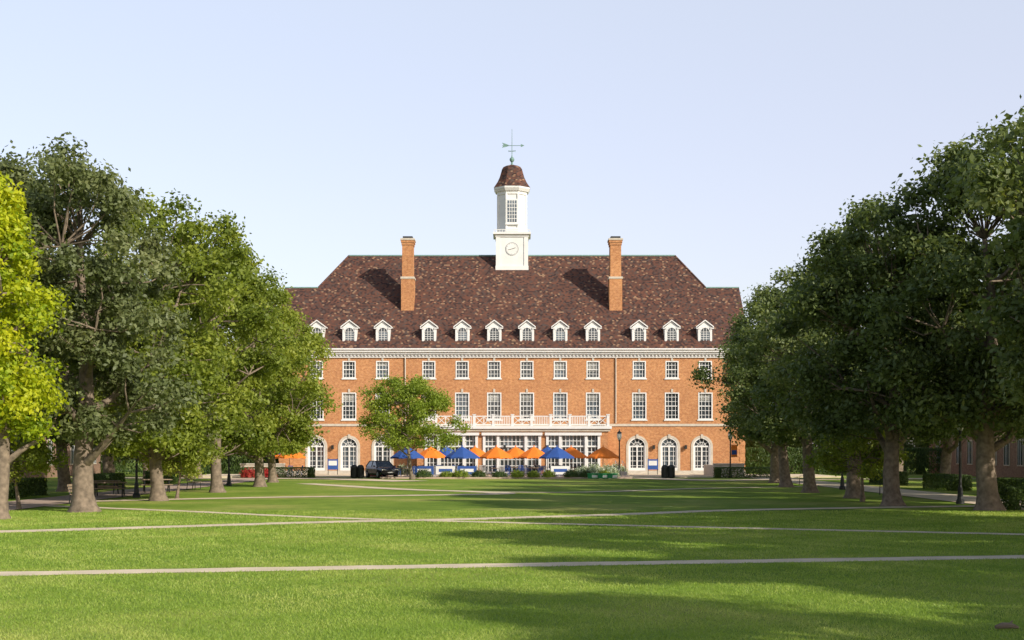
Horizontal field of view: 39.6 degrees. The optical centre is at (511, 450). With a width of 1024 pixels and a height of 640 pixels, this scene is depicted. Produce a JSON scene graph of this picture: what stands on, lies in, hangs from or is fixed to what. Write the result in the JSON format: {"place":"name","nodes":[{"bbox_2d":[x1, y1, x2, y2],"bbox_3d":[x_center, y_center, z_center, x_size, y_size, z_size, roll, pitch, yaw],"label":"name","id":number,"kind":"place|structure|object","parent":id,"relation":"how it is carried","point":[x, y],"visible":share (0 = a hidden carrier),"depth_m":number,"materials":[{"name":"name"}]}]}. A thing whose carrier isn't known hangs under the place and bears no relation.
{"place":"outdoors","nodes":[
{"label":"outdoors","id":0,"kind":"place"},
{"bbox_2d":[8,479,265,509],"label":"sidewalk","id":1,"kind":"structure","parent":0,"point":[38,502],"depth_m":77.56,"materials":[{"name":"concrete"}]},
{"bbox_2d":[94,480,121,494],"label":"picnic table","id":2,"kind":"object","parent":1,"relation":"on","point":[116,485],"visible":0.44,"depth_m":80.09,"materials":[{"name":"brown wood"}]},
{"bbox_2d":[94,482,127,496],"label":"bench","id":3,"kind":"object","parent":1,"relation":"on","point":[96,488],"visible":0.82,"depth_m":75.66,"materials":[{"name":"brown wood"}]},
{"bbox_2d":[140,479,172,492],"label":"picnic table","id":4,"kind":"object","parent":1,"relation":"on","point":[168,484],"visible":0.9,"depth_m":83.59,"materials":[{"name":"brown wood"}]},
{"bbox_2d":[71,477,417,480],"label":"path","id":5,"kind":"structure","parent":0,"point":[322,478],"depth_m":123.64,"materials":[{"name":"concrete"}]},
{"bbox_2d":[96,483,514,500],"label":"path","id":6,"kind":"structure","parent":0,"point":[489,493],"depth_m":79.56,"materials":[{"name":"concrete"}]},
{"bbox_2d":[0,505,974,532],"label":"path","id":7,"kind":"structure","parent":0,"point":[207,525],"depth_m":51.80,"materials":[{"name":"concrete"}]},
{"bbox_2d":[181,474,840,478],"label":"terrace pavement","id":8,"kind":"structure","parent":0,"point":[627,476],"depth_m":129.00,"materials":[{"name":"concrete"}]},
{"bbox_2d":[278,453,305,474],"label":"patio umbrella","id":9,"kind":"object","parent":8,"relation":"on","point":[299,455],"visible":0.34,"depth_m":132.86,"materials":[{"name":"orange fabric"}]},
{"bbox_2d":[328,458,337,474],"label":"notice board","id":10,"kind":"object","parent":8,"relation":"on","point":[332,464],"visible":1,"depth_m":137.96,"materials":[{"name":"blue plastic"}]},
{"bbox_2d":[390,448,423,475],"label":"patio umbrella","id":11,"kind":"object","parent":8,"relation":"on","point":[414,454],"visible":0.64,"depth_m":128.15,"materials":[{"name":"blue fabric"}]},
{"bbox_2d":[414,468,432,476],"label":"shrub","id":12,"kind":"object","parent":8,"relation":"on","point":[422,473],"visible":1,"depth_m":124.23,"materials":[{"name":"green plant"}]},
{"bbox_2d":[414,465,434,476],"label":"barrier banner","id":13,"kind":"object","parent":8,"relation":"on","point":[417,468],"visible":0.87,"depth_m":126.28,"materials":[{"name":"blue fabric"}]},
{"bbox_2d":[420,447,445,474],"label":"patio umbrella","id":14,"kind":"object","parent":8,"relation":"on","point":[430,453],"visible":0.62,"depth_m":135.08,"materials":[{"name":"orange fabric"}]},
{"bbox_2d":[435,465,455,476],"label":"barrier banner","id":15,"kind":"object","parent":8,"relation":"on","point":[440,469],"visible":0.67,"depth_m":126.27,"materials":[{"name":"white paint"}]},
{"bbox_2d":[451,468,470,476],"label":"shrub","id":16,"kind":"object","parent":8,"relation":"on","point":[460,473],"visible":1,"depth_m":124.22,"materials":[{"name":"green plant"}]},
{"bbox_2d":[444,445,479,465],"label":"patio umbrella","id":17,"kind":"object","parent":8,"relation":"on","point":[462,452],"visible":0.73,"depth_m":127.63,"materials":[{"name":"blue fabric"}]},
{"bbox_2d":[457,466,476,473],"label":"barrier banner","id":18,"kind":"object","parent":8,"relation":"on","point":[470,469],"visible":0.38,"depth_m":126.29,"materials":[{"name":"blue fabric"}]},
{"bbox_2d":[470,446,484,456],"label":"patio umbrella","id":19,"kind":"object","parent":8,"relation":"on","point":[476,451],"visible":0.36,"depth_m":136.34,"materials":[{"name":"orange fabric"}]},
{"bbox_2d":[470,469,488,476],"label":"shrub","id":20,"kind":"object","parent":8,"relation":"on","point":[476,473],"visible":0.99,"depth_m":124.52,"materials":[{"name":"green plant"}]},
{"bbox_2d":[480,445,512,475],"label":"patio umbrella","id":21,"kind":"object","parent":8,"relation":"on","point":[496,452],"visible":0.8,"depth_m":129.14,"materials":[{"name":"orange fabric"}]},
{"bbox_2d":[491,469,508,476],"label":"shrub","id":22,"kind":"object","parent":8,"relation":"on","point":[502,473],"visible":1,"depth_m":124.24,"materials":[{"name":"green plant"}]},
{"bbox_2d":[507,445,523,466],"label":"patio umbrella","id":23,"kind":"object","parent":8,"relation":"on","point":[515,452],"visible":0.52,"depth_m":136.23,"materials":[{"name":"orange fabric"}]},
{"bbox_2d":[509,469,525,477],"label":"shrub","id":24,"kind":"object","parent":8,"relation":"on","point":[516,473],"visible":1,"depth_m":124.13,"materials":[{"name":"green plant"}]},
{"bbox_2d":[518,447,544,458],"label":"patio umbrella","id":25,"kind":"object","parent":8,"relation":"on","point":[533,452],"visible":0.69,"depth_m":131.11,"materials":[{"name":"orange fabric"}]},
{"bbox_2d":[539,445,573,475],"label":"patio umbrella","id":26,"kind":"object","parent":8,"relation":"on","point":[556,452],"visible":0.94,"depth_m":127.64,"materials":[{"name":"blue fabric"}]},
{"bbox_2d":[550,465,569,473],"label":"barrier banner","id":27,"kind":"object","parent":8,"relation":"on","point":[559,469],"visible":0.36,"depth_m":126.27,"materials":[{"name":"white paint"}]},
{"bbox_2d":[563,468,579,476],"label":"shrub","id":28,"kind":"object","parent":8,"relation":"on","point":[570,473],"visible":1,"depth_m":124.16,"materials":[{"name":"green plant"}]},
{"bbox_2d":[564,446,586,457],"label":"patio umbrella","id":29,"kind":"object","parent":8,"relation":"on","point":[573,452],"visible":0.54,"depth_m":134.21,"materials":[{"name":"orange fabric"}]},
{"bbox_2d":[586,461,603,475],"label":"flowering shrub","id":30,"kind":"object","parent":8,"relation":"on","point":[594,468],"visible":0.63,"depth_m":124.95,"materials":[{"name":"white plant"}]},
{"bbox_2d":[586,445,618,458],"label":"patio umbrella","id":31,"kind":"object","parent":8,"relation":"on","point":[603,452],"visible":0.84,"depth_m":129.11,"materials":[{"name":"orange fabric"}]},
{"bbox_2d":[601,463,619,476],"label":"flowering shrub","id":32,"kind":"object","parent":8,"relation":"on","point":[610,470],"visible":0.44,"depth_m":125.50,"materials":[{"name":"white plant"}]},
{"bbox_2d":[617,429,621,475],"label":"street lamp","id":33,"kind":"object","parent":8,"relation":"on","point":[619,435],"visible":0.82,"depth_m":127.93,"materials":[{"name":"black metal"}]},
{"bbox_2d":[648,458,657,474],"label":"notice board","id":34,"kind":"object","parent":8,"relation":"on","point":[652,464],"visible":1,"depth_m":137.96,"materials":[{"name":"blue plastic"}]},
{"bbox_2d":[0,452,1023,639],"bbox_3d":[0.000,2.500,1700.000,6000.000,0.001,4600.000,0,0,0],"label":"lawn ground","id":35,"kind":"structure","parent":0,"point":[580,495],"depth_m":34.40,"materials":[{"name":"green plant"}]},
{"bbox_2d":[8,477,47,498],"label":"hedge","id":36,"kind":"object","parent":35,"relation":"on","point":[25,488],"visible":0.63,"depth_m":77.08,"materials":[{"name":"green plant"}]},
{"bbox_2d":[9,429,73,509],"bbox_3d":[-21.315,0.512,60.071,5.332,4.546,5.108,0,0,38],"label":"crabapple tree","id":37,"kind":"object","parent":35,"relation":"on","point":[30,460],"visible":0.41,"depth_m":59.58,"materials":[{"name":"green plant"}]},
{"bbox_2d":[0,170,84,519],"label":"honey locust tree","id":38,"kind":"object","parent":35,"relation":"on","point":[22,393],"visible":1,"depth_m":51.29,"materials":[{"name":"yellow plant"}]},
{"bbox_2d":[0,140,105,424],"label":"oak tree","id":39,"kind":"object","parent":35,"relation":"on","point":[19,173],"visible":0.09,"depth_m":64.19,"materials":[{"name":"green plant"}]},
{"bbox_2d":[11,418,113,477],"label":"brick hall","id":40,"kind":"structure","parent":35,"relation":"on","point":[96,464],"depth_m":134.69,"materials":[{"name":"brick"}]},
{"bbox_2d":[11,439,101,465],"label":"windows","id":41,"kind":"structure","parent":40,"relation":"in","point":[71,448],"depth_m":135.39,"materials":[{"name":"glass"}]},
{"bbox_2d":[39,274,105,491],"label":"oak tree","id":42,"kind":"object","parent":35,"relation":"on","point":[64,477],"depth_m":85.60,"materials":[{"name":"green plant"}]},
{"bbox_2d":[67,286,115,475],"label":"oak tree","id":43,"kind":"object","parent":35,"relation":"on","point":[108,466],"depth_m":98.50,"materials":[{"name":"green plant"}]},
{"bbox_2d":[0,131,217,512],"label":"oak tree","id":44,"kind":"object","parent":35,"relation":"on","point":[89,343],"visible":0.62,"depth_m":56.27,"materials":[{"name":"green plant"}]},
{"bbox_2d":[93,473,125,489],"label":"hedge","id":45,"kind":"object","parent":35,"relation":"on","point":[107,476],"visible":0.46,"depth_m":92.24,"materials":[{"name":"green plant"}]},
{"bbox_2d":[100,454,142,474],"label":"hedge","id":46,"kind":"object","parent":35,"relation":"on","point":[132,465],"visible":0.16,"depth_m":145.20,"materials":[{"name":"green plant"}]},
{"bbox_2d":[133,451,139,497],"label":"street lamp","id":47,"kind":"object","parent":35,"relation":"on","point":[136,493],"visible":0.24,"depth_m":74.94,"materials":[{"name":"black metal"}]},
{"bbox_2d":[49,188,268,500],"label":"elm tree","id":48,"kind":"object","parent":35,"relation":"on","point":[187,439],"visible":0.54,"depth_m":69.61,"materials":[{"name":"green plant"}]},
{"bbox_2d":[94,278,229,495],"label":"elm tree","id":49,"kind":"object","parent":35,"relation":"on","point":[203,409],"visible":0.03,"depth_m":77.34,"materials":[{"name":"green plant"}]},
{"bbox_2d":[144,470,180,483],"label":"hedge","id":50,"kind":"object","parent":35,"relation":"on","point":[173,476],"visible":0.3,"depth_m":106.66,"materials":[{"name":"green plant"}]},
{"bbox_2d":[135,427,229,498],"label":"crabapple tree","id":51,"kind":"object","parent":35,"relation":"on","point":[169,467],"visible":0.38,"depth_m":72.43,"materials":[{"name":"green plant"}]},
{"bbox_2d":[226,453,231,485],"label":"street lamp","id":52,"kind":"object","parent":35,"relation":"on","point":[228,483],"visible":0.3,"depth_m":99.94,"materials":[{"name":"black metal"}]},
{"bbox_2d":[175,222,298,492],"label":"elm tree","id":53,"kind":"object","parent":35,"relation":"on","point":[259,363],"visible":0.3,"depth_m":83.65,"materials":[{"name":"green plant"}]},
{"bbox_2d":[239,467,254,477],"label":"red flower shrub","id":54,"kind":"object","parent":35,"relation":"on","point":[250,472],"visible":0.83,"depth_m":125.57,"materials":[{"name":"red plant"}]},
{"bbox_2d":[221,452,278,473],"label":"hedge","id":55,"kind":"object","parent":35,"relation":"on","point":[241,460],"visible":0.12,"depth_m":145.20,"materials":[{"name":"green plant"}]},
{"bbox_2d":[240,463,284,475],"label":"stone wall","id":56,"kind":"structure","parent":35,"relation":"on","point":[265,464],"depth_m":131.00,"materials":[{"name":"stone"}]},
{"bbox_2d":[196,266,342,486],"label":"elm tree","id":57,"kind":"object","parent":35,"relation":"on","point":[295,441],"visible":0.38,"depth_m":95.95,"materials":[{"name":"green plant"}]},
{"bbox_2d":[240,467,314,477],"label":"hedge","id":58,"kind":"object","parent":35,"relation":"on","point":[310,471],"visible":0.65,"depth_m":126.96,"materials":[{"name":"green plant"}]},
{"bbox_2d":[224,301,335,482],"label":"elm tree","id":59,"kind":"object","parent":35,"relation":"on","point":[272,473],"visible":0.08,"depth_m":109.17,"materials":[{"name":"green plant"}]},
{"bbox_2d":[350,465,356,477],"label":"trash bin","id":60,"kind":"object","parent":35,"relation":"on","point":[353,471],"visible":0.98,"depth_m":126.75,"materials":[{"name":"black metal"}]},
{"bbox_2d":[357,465,363,477],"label":"trash bin","id":61,"kind":"object","parent":35,"relation":"on","point":[360,471],"visible":0.98,"depth_m":126.76,"materials":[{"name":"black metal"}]},
{"bbox_2d":[365,461,398,477],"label":"parked car","id":62,"kind":"object","parent":35,"relation":"on","point":[378,469],"visible":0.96,"depth_m":126.60,"materials":[{"name":"paint"}]},
{"bbox_2d":[352,373,472,479],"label":"maple tree","id":63,"kind":"object","parent":35,"relation":"on","point":[397,435],"visible":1,"depth_m":119.55,"materials":[{"name":"green plant"}]},
{"bbox_2d":[279,358,744,473],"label":"walls","id":64,"kind":"structure","parent":35,"relation":"on","point":[544,386],"depth_m":142.86,"materials":[{"name":"orange brick"}]},
{"bbox_2d":[310,362,710,471],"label":"window panes","id":65,"kind":"object","parent":64,"relation":"attached to","point":[637,373],"visible":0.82,"depth_m":143.05,"materials":[{"name":"clear glass"}]},
{"bbox_2d":[279,350,744,473],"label":"trim and frames","id":66,"kind":"structure","parent":64,"relation":"attached to","point":[527,354],"depth_m":142.70,"materials":[{"name":"white paint"}]},
{"bbox_2d":[282,255,743,349],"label":"roof","id":67,"kind":"structure","parent":64,"relation":"on","point":[543,294],"depth_m":147.84,"materials":[{"name":"tile"}]},
{"bbox_2d":[400,236,415,310],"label":"chimney","id":68,"kind":"object","parent":67,"relation":"on","point":[408,278],"visible":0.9,"depth_m":146.83,"materials":[{"name":"orange brick"}]},
{"bbox_2d":[309,320,713,340],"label":"dormers","id":69,"kind":"object","parent":67,"relation":"attached to","point":[494,328],"visible":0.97,"depth_m":143.19,"materials":[{"name":"white paint"}]},
{"bbox_2d":[493,143,530,269],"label":"cupola","id":70,"kind":"object","parent":67,"relation":"on","point":[511,236],"visible":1,"depth_m":152.00,"materials":[{"name":"white paint"}]},
{"bbox_2d":[607,236,622,310],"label":"chimney","id":71,"kind":"object","parent":67,"relation":"on","point":[615,277],"visible":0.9,"depth_m":146.83,"materials":[{"name":"orange brick"}]},
{"bbox_2d":[114,390,928,472],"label":"distant trees","id":72,"kind":"object","parent":35,"relation":"on","point":[909,444],"depth_m":159.70,"materials":[{"name":"green plant"}]},
{"bbox_2d":[661,465,667,477],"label":"trash bin","id":73,"kind":"object","parent":35,"relation":"on","point":[664,471],"visible":0.97,"depth_m":126.75,"materials":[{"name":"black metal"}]},
{"bbox_2d":[668,465,674,477],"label":"trash bin","id":74,"kind":"object","parent":35,"relation":"on","point":[671,471],"visible":0.97,"depth_m":126.77,"materials":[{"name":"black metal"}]},
{"bbox_2d":[704,463,744,475],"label":"stone wall","id":75,"kind":"structure","parent":35,"relation":"on","point":[708,469],"depth_m":131.00,"materials":[{"name":"stone"}]},
{"bbox_2d":[728,431,736,477],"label":"street lamp","id":76,"kind":"object","parent":35,"relation":"on","point":[733,450],"visible":0.62,"depth_m":127.98,"materials":[{"name":"black metal"}]},
{"bbox_2d":[713,467,769,477],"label":"hedge","id":77,"kind":"object","parent":35,"relation":"on","point":[718,473],"visible":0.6,"depth_m":127.46,"materials":[{"name":"green plant"}]},
{"bbox_2d":[689,282,822,486],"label":"oak tree","id":78,"kind":"object","parent":35,"relation":"on","point":[784,469],"visible":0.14,"depth_m":94.94,"materials":[{"name":"green plant"}]},
{"bbox_2d":[714,323,801,450],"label":"oak tree","id":79,"kind":"object","parent":35,"relation":"on","point":[723,408],"visible":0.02,"depth_m":120.55,"materials":[{"name":"green plant"}]},
{"bbox_2d":[715,311,801,482],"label":"oak tree","id":80,"kind":"object","parent":35,"relation":"on","point":[730,422],"visible":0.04,"depth_m":107.57,"materials":[{"name":"green plant"}]},
{"bbox_2d":[745,447,802,473],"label":"hedge","id":81,"kind":"object","parent":35,"relation":"on","point":[748,453],"visible":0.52,"depth_m":145.19,"materials":[{"name":"green plant"}]},
{"bbox_2d":[737,262,860,492],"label":"oak tree","id":82,"kind":"object","parent":35,"relation":"on","point":[809,480],"visible":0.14,"depth_m":83.08,"materials":[{"name":"green plant"}]},
{"bbox_2d":[799,447,866,474],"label":"hedge","id":83,"kind":"object","parent":35,"relation":"on","point":[819,471],"visible":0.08,"depth_m":145.24,"materials":[{"name":"green plant"}]},
{"bbox_2d":[717,219,953,498],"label":"oak tree","id":84,"kind":"object","parent":35,"relation":"on","point":[853,487],"visible":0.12,"depth_m":73.83,"materials":[{"name":"green plant"}]},
{"bbox_2d":[796,415,912,501],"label":"crabapple tree","id":85,"kind":"object","parent":35,"relation":"on","point":[844,449],"visible":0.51,"depth_m":68.63,"materials":[{"name":"green plant"}]},
{"bbox_2d":[749,190,1006,506],"bbox_3d":[16.329,-4.473,63.286,11.468,14.522,9.049,0,0,14],"label":"oak tree","id":86,"kind":"object","parent":35,"relation":"on","point":[825,300],"visible":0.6,"depth_m":62.03,"materials":[{"name":"green plant"}]},
{"bbox_2d":[869,470,908,484],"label":"hedge","id":87,"kind":"object","parent":35,"relation":"on","point":[903,478],"visible":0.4,"depth_m":101.13,"materials":[{"name":"green plant"}]},
{"bbox_2d":[860,447,926,474],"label":"hedge","id":88,"kind":"object","parent":35,"relation":"on","point":[914,456],"visible":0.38,"depth_m":145.18,"materials":[{"name":"green plant"}]},
{"bbox_2d":[868,429,925,473],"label":"oak tree","id":89,"kind":"object","parent":35,"relation":"on","point":[900,448],"visible":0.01,"depth_m":117.59,"materials":[{"name":"green plant"}]},
{"bbox_2d":[875,301,968,482],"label":"oak tree","id":90,"kind":"object","parent":35,"relation":"on","point":[948,448],"visible":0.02,"depth_m":101.71,"materials":[{"name":"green plant"}]},
{"bbox_2d":[916,447,941,474],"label":"hedge","id":91,"kind":"object","parent":35,"relation":"on","point":[927,451],"visible":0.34,"depth_m":145.17,"materials":[{"name":"green plant"}]},
{"bbox_2d":[845,118,1023,510],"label":"oak tree","id":92,"kind":"object","parent":35,"relation":"on","point":[942,263],"visible":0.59,"depth_m":58.08,"materials":[{"name":"green plant"}]},
{"bbox_2d":[922,473,972,490],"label":"hedge","id":93,"kind":"object","parent":35,"relation":"on","point":[940,480],"visible":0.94,"depth_m":88.41,"materials":[{"name":"green plant"}]},
{"bbox_2d":[956,427,964,503],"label":"street lamp","id":94,"kind":"object","parent":35,"relation":"on","point":[960,500],"visible":0.59,"depth_m":65.94,"materials":[{"name":"black metal"}]},
{"bbox_2d":[928,262,1023,444],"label":"oak tree","id":95,"kind":"object","parent":35,"relation":"on","point":[997,436],"visible":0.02,"depth_m":86.23,"materials":[{"name":"green plant"}]},
{"bbox_2d":[929,415,1023,477],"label":"brick hall","id":96,"kind":"structure","parent":35,"relation":"on","point":[1009,460],"depth_m":128.89,"materials":[{"name":"brick"}]},
{"bbox_2d":[936,439,1023,465],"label":"windows","id":97,"kind":"structure","parent":96,"relation":"in","point":[1020,447],"depth_m":126.82,"materials":[{"name":"glass"}]},
{"bbox_2d":[938,94,1023,407],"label":"oak tree","id":98,"kind":"object","parent":35,"relation":"on","point":[998,185],"visible":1,"depth_m":48.73,"materials":[{"name":"green plant"}]},
{"bbox_2d":[950,265,1023,443],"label":"oak tree","id":99,"kind":"object","parent":35,"relation":"on","point":[978,327],"visible":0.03,"depth_m":77.50,"materials":[{"name":"green plant"}]},
{"bbox_2d":[994,620,1018,628],"bbox_3d":[6.855,2.421,19.703,0.341,0.117,0.090,0,0,-1],"label":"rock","id":100,"kind":"object","parent":35,"relation":"on","point":[1005,625],"visible":1,"depth_m":19.67,"materials":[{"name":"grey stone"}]},
{"bbox_2d":[997,477,1023,494],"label":"hedge","id":101,"kind":"object","parent":35,"relation":"on","point":[1012,481],"visible":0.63,"depth_m":77.56,"materials":[{"name":"green plant"}]},
{"bbox_2d":[998,485,1023,509],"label":"hedge","id":102,"kind":"object","parent":35,"relation":"on","point":[1011,495],"visible":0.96,"depth_m":59.49,"materials":[{"name":"green plant"}]},
{"bbox_2d":[0,555,1023,575],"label":"path","id":103,"kind":"structure","parent":0,"point":[119,571],"depth_m":30.75,"materials":[{"name":"concrete"}]},
{"bbox_2d":[0,0,1023,443],"label":"sky","id":104,"kind":"structure","parent":0,"point":[715,136],"materials":[{"name":"blue"}]},
{"bbox_2d":[49,505,1023,534],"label":"path","id":105,"kind":"structure","parent":0,"point":[559,523],"depth_m":48.19,"materials":[{"name":"concrete"}]},
{"bbox_2d":[479,486,802,492],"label":"path","id":106,"kind":"structure","parent":0,"point":[643,490],"depth_m":87.31,"materials":[{"name":"concrete"}]},
{"bbox_2d":[637,478,974,480],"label":"path","id":107,"kind":"structure","parent":0,"point":[742,479],"depth_m":119.24,"materials":[{"name":"concrete"}]},
{"bbox_2d":[755,478,1023,509],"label":"sidewalk","id":108,"kind":"structure","parent":0,"point":[938,496],"depth_m":81.00,"materials":[{"name":"concrete"}]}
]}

